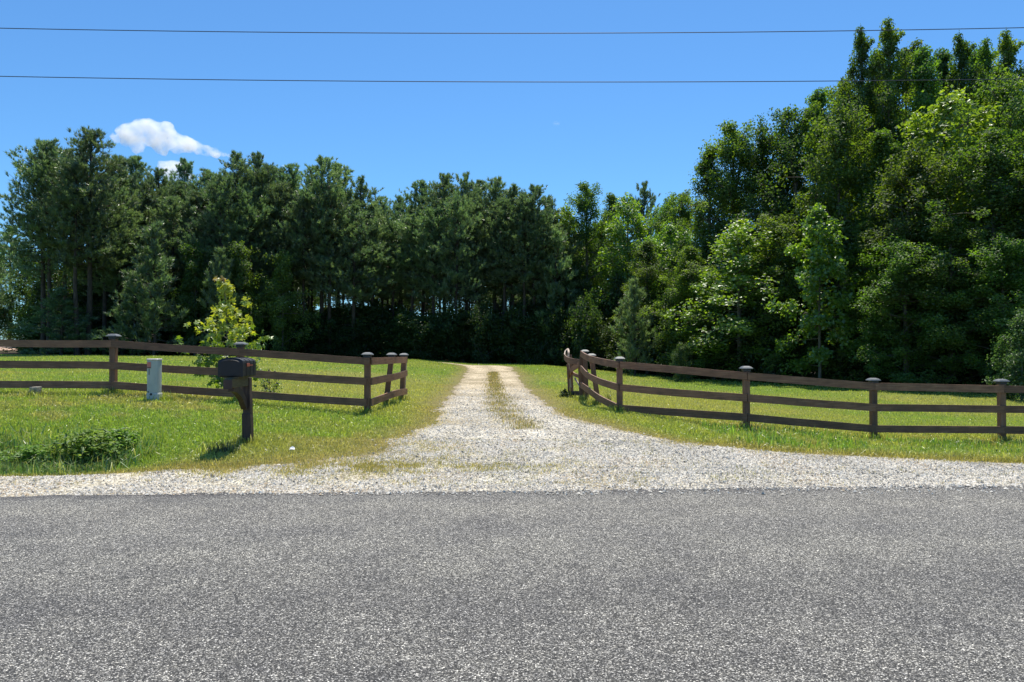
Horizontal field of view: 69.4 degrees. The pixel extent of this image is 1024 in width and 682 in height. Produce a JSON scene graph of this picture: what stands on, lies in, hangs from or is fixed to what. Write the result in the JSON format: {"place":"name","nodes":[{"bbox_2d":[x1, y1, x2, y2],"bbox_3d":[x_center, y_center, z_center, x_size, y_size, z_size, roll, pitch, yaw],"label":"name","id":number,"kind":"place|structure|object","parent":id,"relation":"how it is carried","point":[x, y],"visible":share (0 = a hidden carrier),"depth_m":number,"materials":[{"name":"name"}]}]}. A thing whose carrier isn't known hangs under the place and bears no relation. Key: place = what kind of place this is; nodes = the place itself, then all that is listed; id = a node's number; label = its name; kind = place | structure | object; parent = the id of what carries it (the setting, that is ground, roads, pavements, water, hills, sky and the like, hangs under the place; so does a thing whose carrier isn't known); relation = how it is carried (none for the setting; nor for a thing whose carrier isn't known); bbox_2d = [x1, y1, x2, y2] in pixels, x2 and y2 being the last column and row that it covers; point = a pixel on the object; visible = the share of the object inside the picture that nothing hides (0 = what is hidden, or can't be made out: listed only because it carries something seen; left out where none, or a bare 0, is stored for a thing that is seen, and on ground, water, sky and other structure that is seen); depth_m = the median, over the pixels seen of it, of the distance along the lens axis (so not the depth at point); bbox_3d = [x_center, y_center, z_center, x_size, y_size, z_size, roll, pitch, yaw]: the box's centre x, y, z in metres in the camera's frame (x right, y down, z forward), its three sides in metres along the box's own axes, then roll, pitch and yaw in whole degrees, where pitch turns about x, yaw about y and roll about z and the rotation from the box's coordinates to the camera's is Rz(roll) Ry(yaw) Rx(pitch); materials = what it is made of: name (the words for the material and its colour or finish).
{"place":"outdoors","nodes":[
{"label":"outdoors","id":0,"kind":"place"},
{"bbox_2d":[0,485,1023,681],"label":"road","id":1,"kind":"structure","parent":0,"point":[836,584],"depth_m":4.83,"materials":[{"name":"grey asphalt"}]},
{"bbox_2d":[0,350,1023,486],"bbox_3d":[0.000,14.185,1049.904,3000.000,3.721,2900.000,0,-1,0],"label":"ground","id":2,"kind":"structure","parent":0,"point":[559,382],"depth_m":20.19,"materials":[{"name":"green plant"}]},
{"bbox_2d":[0,258,45,351],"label":"bush","id":3,"kind":"object","parent":2,"relation":"on","point":[18,289],"visible":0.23,"depth_m":58.87,"materials":[{"name":"green plant"}]},
{"bbox_2d":[0,137,87,354],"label":"pine tree","id":4,"kind":"object","parent":2,"relation":"on","point":[41,271],"visible":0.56,"depth_m":49.99,"materials":[{"name":"green plant"}]},
{"bbox_2d":[8,287,105,354],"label":"young pine","id":5,"kind":"object","parent":2,"relation":"on","point":[62,319],"visible":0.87,"depth_m":48.69,"materials":[{"name":"green plant"}]},
{"bbox_2d":[29,162,118,354],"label":"pine tree","id":6,"kind":"object","parent":2,"relation":"on","point":[76,225],"visible":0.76,"depth_m":48.80,"materials":[{"name":"green plant"}]},
{"bbox_2d":[25,125,155,354],"bbox_3d":[-28.586,-6.785,50.479,8.204,15.650,7.436,0,-1,-19],"label":"pine tree","id":7,"kind":"object","parent":2,"relation":"on","point":[89,138],"visible":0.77,"depth_m":49.59,"materials":[{"name":"green plant"}]},
{"bbox_2d":[42,424,139,459],"bbox_3d":[-5.709,1.400,10.318,1.457,0.490,1.021,1,-1,-40],"label":"weed","id":8,"kind":"object","parent":2,"relation":"on","point":[93,437],"visible":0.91,"depth_m":10.11,"materials":[{"name":"green plant"}]},
{"bbox_2d":[63,171,143,354],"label":"pine tree","id":9,"kind":"object","parent":2,"relation":"on","point":[95,280],"visible":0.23,"depth_m":51.86,"materials":[{"name":"green plant"}]},
{"bbox_2d":[84,270,164,355],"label":"young pine","id":10,"kind":"object","parent":2,"relation":"on","point":[121,319],"visible":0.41,"depth_m":49.69,"materials":[{"name":"green plant"}]},
{"bbox_2d":[78,186,174,354],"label":"pine tree","id":11,"kind":"object","parent":2,"relation":"on","point":[112,287],"visible":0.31,"depth_m":52.32,"materials":[{"name":"green plant"}]},
{"bbox_2d":[89,220,204,355],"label":"young pine","id":12,"kind":"object","parent":2,"relation":"on","point":[157,263],"visible":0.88,"depth_m":48.73,"materials":[{"name":"green plant"}]},
{"bbox_2d":[126,180,171,353],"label":"pine tree","id":13,"kind":"object","parent":2,"relation":"on","point":[149,190],"visible":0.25,"depth_m":54.89,"materials":[{"name":"green plant"}]},
{"bbox_2d":[131,166,183,299],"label":"pine tree","id":14,"kind":"object","parent":2,"relation":"on","point":[158,174],"visible":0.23,"depth_m":56.80,"materials":[{"name":"green plant"}]},
{"bbox_2d":[137,195,193,354],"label":"pine tree","id":15,"kind":"object","parent":2,"relation":"on","point":[172,212],"visible":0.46,"depth_m":53.73,"materials":[{"name":"green plant"}]},
{"bbox_2d":[168,190,214,303],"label":"pine tree","id":16,"kind":"object","parent":2,"relation":"on","point":[196,199],"visible":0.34,"depth_m":54.10,"materials":[{"name":"green plant"}]},
{"bbox_2d":[163,242,228,355],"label":"understory tree","id":17,"kind":"object","parent":2,"relation":"on","point":[195,266],"visible":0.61,"depth_m":50.39,"materials":[{"name":"green plant"}]},
{"bbox_2d":[0,334,407,410],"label":"fence","id":18,"kind":"object","parent":2,"relation":"on","point":[113,365],"visible":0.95,"depth_m":14.31,"materials":[{"name":"brown wood"}]},
{"bbox_2d":[173,172,254,325],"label":"pine tree","id":19,"kind":"object","parent":2,"relation":"on","point":[219,204],"visible":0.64,"depth_m":52.52,"materials":[{"name":"green plant"}]},
{"bbox_2d":[173,275,273,388],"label":"sapling","id":20,"kind":"object","parent":2,"relation":"on","point":[224,309],"visible":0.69,"depth_m":16.35,"materials":[{"name":"green plant"}]},
{"bbox_2d":[166,150,280,355],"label":"pine tree","id":21,"kind":"object","parent":2,"relation":"on","point":[235,164],"visible":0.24,"depth_m":54.23,"materials":[{"name":"green plant"}]},
{"bbox_2d":[198,245,249,347],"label":"young pine","id":22,"kind":"object","parent":2,"relation":"on","point":[225,272],"visible":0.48,"depth_m":49.56,"materials":[{"name":"green plant"}]},
{"bbox_2d":[218,357,255,442],"bbox_3d":[-3.920,0.935,10.570,0.362,1.408,0.772,0,-1,0],"label":"mailbox post","id":23,"kind":"object","parent":2,"relation":"on","point":[236,373],"visible":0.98,"depth_m":10.56,"materials":[{"name":"brown wood"}]},
{"bbox_2d":[199,241,284,347],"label":"understory tree","id":24,"kind":"object","parent":2,"relation":"on","point":[237,272],"visible":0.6,"depth_m":50.54,"materials":[{"name":"green plant"}]},
{"bbox_2d":[204,183,282,297],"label":"pine tree","id":25,"kind":"object","parent":2,"relation":"on","point":[246,194],"visible":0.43,"depth_m":53.23,"materials":[{"name":"green plant"}]},
{"bbox_2d":[222,151,305,293],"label":"pine tree","id":26,"kind":"object","parent":2,"relation":"on","point":[260,168],"visible":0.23,"depth_m":54.98,"materials":[{"name":"green plant"}]},
{"bbox_2d":[244,171,287,305],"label":"pine tree","id":27,"kind":"object","parent":2,"relation":"on","point":[264,182],"visible":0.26,"depth_m":54.83,"materials":[{"name":"green plant"}]},
{"bbox_2d":[242,249,321,351],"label":"understory tree","id":28,"kind":"object","parent":2,"relation":"on","point":[280,273],"visible":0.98,"depth_m":51.88,"materials":[{"name":"green plant"}]},
{"bbox_2d":[256,180,308,344],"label":"pine tree","id":29,"kind":"object","parent":2,"relation":"on","point":[284,193],"visible":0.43,"depth_m":54.43,"materials":[{"name":"green plant"}]},
{"bbox_2d":[273,193,333,352],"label":"pine tree","id":30,"kind":"object","parent":2,"relation":"on","point":[304,219],"visible":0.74,"depth_m":53.70,"materials":[{"name":"green plant"}]},
{"bbox_2d":[268,154,359,345],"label":"pine tree","id":31,"kind":"object","parent":2,"relation":"on","point":[320,170],"visible":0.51,"depth_m":54.11,"materials":[{"name":"green plant"}]},
{"bbox_2d":[286,181,370,354],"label":"pine tree","id":32,"kind":"object","parent":2,"relation":"on","point":[318,277],"visible":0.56,"depth_m":53.73,"materials":[{"name":"green plant"}]},
{"bbox_2d":[309,203,396,353],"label":"pine tree","id":33,"kind":"object","parent":2,"relation":"on","point":[354,290],"visible":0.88,"depth_m":53.57,"materials":[{"name":"green plant"}]},
{"bbox_2d":[323,175,402,304],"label":"pine tree","id":34,"kind":"object","parent":2,"relation":"on","point":[363,190],"visible":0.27,"depth_m":56.79,"materials":[{"name":"green plant"}]},
{"bbox_2d":[344,202,399,357],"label":"pine tree","id":35,"kind":"object","parent":2,"relation":"on","point":[375,232],"visible":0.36,"depth_m":55.62,"materials":[{"name":"green plant"}]},
{"bbox_2d":[367,219,424,332],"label":"pine tree","id":36,"kind":"object","parent":2,"relation":"on","point":[390,230],"visible":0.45,"depth_m":56.51,"materials":[{"name":"green plant"}]},
{"bbox_2d":[378,213,434,314],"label":"pine tree","id":37,"kind":"object","parent":2,"relation":"on","point":[408,219],"visible":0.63,"depth_m":55.91,"materials":[{"name":"green plant"}]},
{"bbox_2d":[379,311,446,357],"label":"bush","id":38,"kind":"object","parent":2,"relation":"on","point":[407,332],"visible":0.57,"depth_m":52.79,"materials":[{"name":"green plant"}]},
{"bbox_2d":[394,179,448,316],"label":"pine tree","id":39,"kind":"object","parent":2,"relation":"on","point":[422,190],"visible":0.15,"depth_m":59.66,"materials":[{"name":"green plant"}]},
{"bbox_2d":[405,311,448,359],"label":"bush","id":40,"kind":"object","parent":2,"relation":"on","point":[428,330],"visible":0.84,"depth_m":52.37,"materials":[{"name":"green plant"}]},
{"bbox_2d":[397,207,475,315],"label":"pine tree","id":41,"kind":"object","parent":2,"relation":"on","point":[436,233],"visible":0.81,"depth_m":55.41,"materials":[{"name":"green plant"}]},
{"bbox_2d":[405,171,475,358],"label":"pine tree","id":42,"kind":"object","parent":2,"relation":"on","point":[441,193],"visible":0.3,"depth_m":57.37,"materials":[{"name":"green plant"}]},
{"bbox_2d":[420,302,473,361],"bbox_3d":[-4.592,-0.491,53.660,4.585,4.782,3.515,0,-1,-3],"label":"bush","id":43,"kind":"object","parent":2,"relation":"on","point":[448,327],"visible":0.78,"depth_m":53.14,"materials":[{"name":"green plant"}]},
{"bbox_2d":[420,190,495,317],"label":"pine tree","id":44,"kind":"object","parent":2,"relation":"on","point":[460,233],"visible":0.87,"depth_m":55.06,"materials":[{"name":"green plant"}]},
{"bbox_2d":[428,171,502,361],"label":"pine tree","id":45,"kind":"object","parent":2,"relation":"on","point":[468,186],"visible":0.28,"depth_m":57.68,"materials":[{"name":"green plant"}]},
{"bbox_2d":[454,201,496,312],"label":"pine tree","id":46,"kind":"object","parent":2,"relation":"on","point":[477,213],"visible":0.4,"depth_m":56.65,"materials":[{"name":"green plant"}]},
{"bbox_2d":[462,294,508,363],"bbox_3d":[-1.959,-0.649,53.255,3.261,5.493,4.253,0,-1,29],"label":"bush","id":47,"kind":"object","parent":2,"relation":"on","point":[481,327],"visible":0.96,"depth_m":52.58,"materials":[{"name":"green plant"}]},
{"bbox_2d":[469,176,512,314],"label":"pine tree","id":48,"kind":"object","parent":2,"relation":"on","point":[495,188],"visible":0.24,"depth_m":57.88,"materials":[{"name":"green plant"}]},
{"bbox_2d":[474,196,531,323],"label":"pine tree","id":49,"kind":"object","parent":2,"relation":"on","point":[505,235],"visible":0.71,"depth_m":55.42,"materials":[{"name":"green plant"}]},
{"bbox_2d":[479,303,542,363],"bbox_3d":[-0.073,-0.327,53.914,5.352,4.812,4.103,0,-1,18],"label":"bush","id":50,"kind":"object","parent":2,"relation":"on","point":[511,329],"visible":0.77,"depth_m":53.34,"materials":[{"name":"green plant"}]},
{"bbox_2d":[478,183,545,312],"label":"pine tree","id":51,"kind":"object","parent":2,"relation":"on","point":[513,191],"visible":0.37,"depth_m":56.26,"materials":[{"name":"green plant"}]},
{"bbox_2d":[492,194,550,317],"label":"pine tree","id":52,"kind":"object","parent":2,"relation":"on","point":[521,202],"visible":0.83,"depth_m":55.00,"materials":[{"name":"green plant"}]},
{"bbox_2d":[486,183,574,337],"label":"pine tree","id":53,"kind":"object","parent":2,"relation":"on","point":[536,192],"visible":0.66,"depth_m":55.03,"materials":[{"name":"green plant"}]},
{"bbox_2d":[520,228,578,358],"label":"young pine","id":54,"kind":"object","parent":2,"relation":"on","point":[553,285],"visible":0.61,"depth_m":54.70,"materials":[{"name":"green plant"}]},
{"bbox_2d":[530,297,572,365],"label":"bush","id":55,"kind":"object","parent":2,"relation":"on","point":[555,317],"visible":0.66,"depth_m":52.47,"materials":[{"name":"green plant"}]},
{"bbox_2d":[561,289,609,368],"bbox_3d":[5.169,-0.615,51.114,3.470,6.061,4.526,0,-1,22],"label":"bush","id":56,"kind":"object","parent":2,"relation":"on","point":[585,321],"visible":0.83,"depth_m":50.47,"materials":[{"name":"green plant"}]},
{"bbox_2d":[539,180,639,314],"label":"leafy tree","id":57,"kind":"object","parent":2,"relation":"on","point":[584,205],"visible":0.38,"depth_m":57.58,"materials":[{"name":"green plant"}]},
{"bbox_2d":[590,192,669,329],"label":"leafy tree","id":58,"kind":"object","parent":2,"relation":"on","point":[634,217],"visible":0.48,"depth_m":54.38,"materials":[{"name":"green plant"}]},
{"bbox_2d":[608,277,663,375],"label":"young pine","id":59,"kind":"object","parent":2,"relation":"on","point":[633,353],"visible":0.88,"depth_m":42.68,"materials":[{"name":"green plant"}]},
{"bbox_2d":[610,240,673,373],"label":"leafy tree","id":60,"kind":"object","parent":2,"relation":"on","point":[645,253],"visible":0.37,"depth_m":45.70,"materials":[{"name":"green plant"}]},
{"bbox_2d":[620,180,669,268],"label":"pine tree","id":61,"kind":"object","parent":2,"relation":"on","point":[644,193],"visible":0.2,"depth_m":61.94,"materials":[{"name":"green plant"}]},
{"bbox_2d":[628,220,693,313],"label":"leafy tree","id":62,"kind":"object","parent":2,"relation":"on","point":[670,234],"visible":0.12,"depth_m":47.87,"materials":[{"name":"green plant"}]},
{"bbox_2d":[630,189,711,300],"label":"leafy tree","id":63,"kind":"object","parent":2,"relation":"on","point":[683,213],"visible":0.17,"depth_m":53.95,"materials":[{"name":"green plant"}]},
{"bbox_2d":[649,283,700,376],"bbox_3d":[9.262,-0.654,41.363,3.146,5.466,3.904,0,-1,-3],"label":"bush","id":64,"kind":"object","parent":2,"relation":"on","point":[666,348],"visible":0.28,"depth_m":41.06,"materials":[{"name":"green plant"}]},
{"bbox_2d":[637,245,733,377],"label":"leafy tree","id":65,"kind":"object","parent":2,"relation":"on","point":[688,265],"visible":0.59,"depth_m":39.77,"materials":[{"name":"green plant"}]},
{"bbox_2d":[670,145,746,307],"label":"leafy tree","id":66,"kind":"object","parent":2,"relation":"on","point":[711,211],"visible":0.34,"depth_m":43.75,"materials":[{"name":"green plant"}]},
{"bbox_2d":[672,273,755,379],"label":"leafy tree","id":67,"kind":"object","parent":2,"relation":"on","point":[694,333],"visible":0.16,"depth_m":38.40,"materials":[{"name":"green plant"}]},
{"bbox_2d":[687,304,766,379],"bbox_3d":[10.975,0.041,38.032,3.816,4.062,4.552,0,-1,9],"label":"bush","id":68,"kind":"object","parent":2,"relation":"on","point":[729,355],"visible":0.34,"depth_m":37.48,"materials":[{"name":"green plant"}]},
{"bbox_2d":[660,218,796,380],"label":"leafy tree","id":69,"kind":"object","parent":2,"relation":"on","point":[737,234],"visible":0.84,"depth_m":36.23,"materials":[{"name":"green plant"}]},
{"bbox_2d":[660,118,809,341],"bbox_3d":[13.383,-5.422,43.074,8.372,15.044,7.492,0,-1,20],"label":"leafy tree","id":70,"kind":"object","parent":2,"relation":"on","point":[729,154],"visible":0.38,"depth_m":42.44,"materials":[{"name":"green plant"}]},
{"bbox_2d":[696,113,809,284],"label":"leafy tree","id":71,"kind":"object","parent":2,"relation":"on","point":[756,161],"visible":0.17,"depth_m":42.31,"materials":[{"name":"green plant"}]},
{"bbox_2d":[728,265,807,383],"bbox_3d":[12.556,-0.587,36.602,3.242,6.264,4.228,0,-1,-21],"label":"bush","id":72,"kind":"object","parent":2,"relation":"on","point":[746,312],"visible":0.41,"depth_m":36.15,"materials":[{"name":"green plant"}]},
{"bbox_2d":[708,212,853,381],"bbox_3d":[13.160,-2.174,37.424,6.065,8.506,6.777,0,-1,-2],"label":"leafy tree","id":73,"kind":"object","parent":2,"relation":"on","point":[782,233],"visible":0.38,"depth_m":36.28,"materials":[{"name":"green plant"}]},
{"bbox_2d":[707,100,855,376],"bbox_3d":[15.578,-5.620,40.627,7.135,15.483,7.974,-1,-1,44],"label":"leafy tree","id":74,"kind":"object","parent":2,"relation":"on","point":[789,148],"visible":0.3,"depth_m":40.60,"materials":[{"name":"green plant"}]},
{"bbox_2d":[580,350,1023,438],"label":"fence","id":75,"kind":"object","parent":2,"relation":"on","point":[1001,409],"visible":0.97,"depth_m":14.29,"materials":[{"name":"brown wood"}]},
{"bbox_2d":[773,86,862,239],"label":"leafy tree","id":76,"kind":"object","parent":2,"relation":"on","point":[819,95],"visible":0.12,"depth_m":41.81,"materials":[{"name":"green plant"}]},
{"bbox_2d":[761,202,875,377],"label":"leafy tree","id":77,"kind":"object","parent":2,"relation":"on","point":[819,253],"visible":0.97,"depth_m":32.75,"materials":[{"name":"green plant"}]},
{"bbox_2d":[755,91,899,338],"bbox_3d":[15.950,-5.121,37.269,6.947,14.437,7.221,0,-1,21],"label":"leafy tree","id":78,"kind":"object","parent":2,"relation":"on","point":[842,129],"visible":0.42,"depth_m":36.34,"materials":[{"name":"green plant"}]},
{"bbox_2d":[808,220,897,379],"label":"leafy tree","id":79,"kind":"object","parent":2,"relation":"on","point":[862,228],"visible":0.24,"depth_m":33.80,"materials":[{"name":"green plant"}]},
{"bbox_2d":[824,23,908,220],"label":"leafy tree","id":80,"kind":"object","parent":2,"relation":"on","point":[861,71],"visible":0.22,"depth_m":41.88,"materials":[{"name":"green plant"}]},
{"bbox_2d":[805,127,940,381],"bbox_3d":[17.440,-4.164,36.283,6.690,12.555,5.922,0,-1,3],"label":"leafy tree","id":81,"kind":"object","parent":2,"relation":"on","point":[882,135],"visible":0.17,"depth_m":35.80,"materials":[{"name":"green plant"}]},
{"bbox_2d":[815,138,979,382],"bbox_3d":[17.280,-3.434,32.868,6.617,11.048,6.877,0,-1,-26],"label":"leafy tree","id":82,"kind":"object","parent":2,"relation":"on","point":[920,175],"visible":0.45,"depth_m":32.34,"materials":[{"name":"green plant"}]},
{"bbox_2d":[847,17,957,245],"bbox_3d":[21.391,-7.928,41.769,6.246,20.176,6.404,1,-1,-45],"label":"leafy tree","id":83,"kind":"object","parent":2,"relation":"on","point":[890,40],"visible":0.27,"depth_m":40.76,"materials":[{"name":"green plant"}]},
{"bbox_2d":[845,233,983,383],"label":"leafy tree","id":84,"kind":"object","parent":2,"relation":"on","point":[900,250],"visible":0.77,"depth_m":30.51,"materials":[{"name":"green plant"}]},
{"bbox_2d":[877,44,982,246],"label":"leafy tree","id":85,"kind":"object","parent":2,"relation":"on","point":[925,93],"visible":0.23,"depth_m":39.73,"materials":[{"name":"green plant"}]},
{"bbox_2d":[862,84,1023,320],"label":"leafy tree","id":86,"kind":"object","parent":2,"relation":"on","point":[947,107],"visible":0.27,"depth_m":33.41,"materials":[{"name":"green plant"}]},
{"bbox_2d":[862,217,1023,391],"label":"leafy tree","id":87,"kind":"object","parent":2,"relation":"on","point":[949,236],"visible":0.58,"depth_m":29.89,"materials":[{"name":"green plant"}]},
{"bbox_2d":[909,125,1023,384],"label":"leafy tree","id":88,"kind":"object","parent":2,"relation":"on","point":[988,159],"visible":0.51,"depth_m":30.41,"materials":[{"name":"green plant"}]},
{"bbox_2d":[916,231,1023,384],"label":"leafy tree","id":89,"kind":"object","parent":2,"relation":"on","point":[1004,250],"visible":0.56,"depth_m":28.58,"materials":[{"name":"green plant"}]},
{"bbox_2d":[944,30,1001,222],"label":"leafy tree","id":90,"kind":"object","parent":2,"relation":"on","point":[962,49],"visible":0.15,"depth_m":41.89,"materials":[{"name":"green plant"}]},
{"bbox_2d":[942,144,1023,371],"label":"leafy tree","id":91,"kind":"object","parent":2,"relation":"on","point":[1019,178],"visible":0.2,"depth_m":29.99,"materials":[{"name":"green plant"}]},
{"bbox_2d":[950,62,1023,290],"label":"leafy tree","id":92,"kind":"object","parent":2,"relation":"on","point":[1009,95],"visible":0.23,"depth_m":33.72,"materials":[{"name":"green plant"}]},
{"bbox_2d":[970,29,1023,210],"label":"leafy tree","id":93,"kind":"object","parent":2,"relation":"on","point":[1007,50],"visible":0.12,"depth_m":40.95,"materials":[{"name":"green plant"}]},
{"bbox_2d":[982,307,1023,399],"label":"shrub","id":94,"kind":"object","parent":2,"relation":"on","point":[1014,352],"visible":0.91,"depth_m":24.95,"materials":[{"name":"green plant"}]},
{"bbox_2d":[0,362,1023,496],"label":"driveway","id":95,"kind":"structure","parent":0,"point":[475,376],"depth_m":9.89,"materials":[{"name":"grey gravel"}]},
{"bbox_2d":[0,27,1023,33],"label":"power line","id":96,"kind":"object","parent":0,"point":[510,33],"visible":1,"depth_m":12.06,"materials":[{"name":"grey metal"}]},
{"bbox_2d":[0,76,1023,81],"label":"power line","id":97,"kind":"object","parent":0,"point":[499,81],"visible":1,"depth_m":12.05,"materials":[{"name":"grey metal"}]},
{"bbox_2d":[0,0,1023,339],"label":"sky","id":98,"kind":"structure","parent":0,"point":[591,108],"materials":[{"name":"blue"}]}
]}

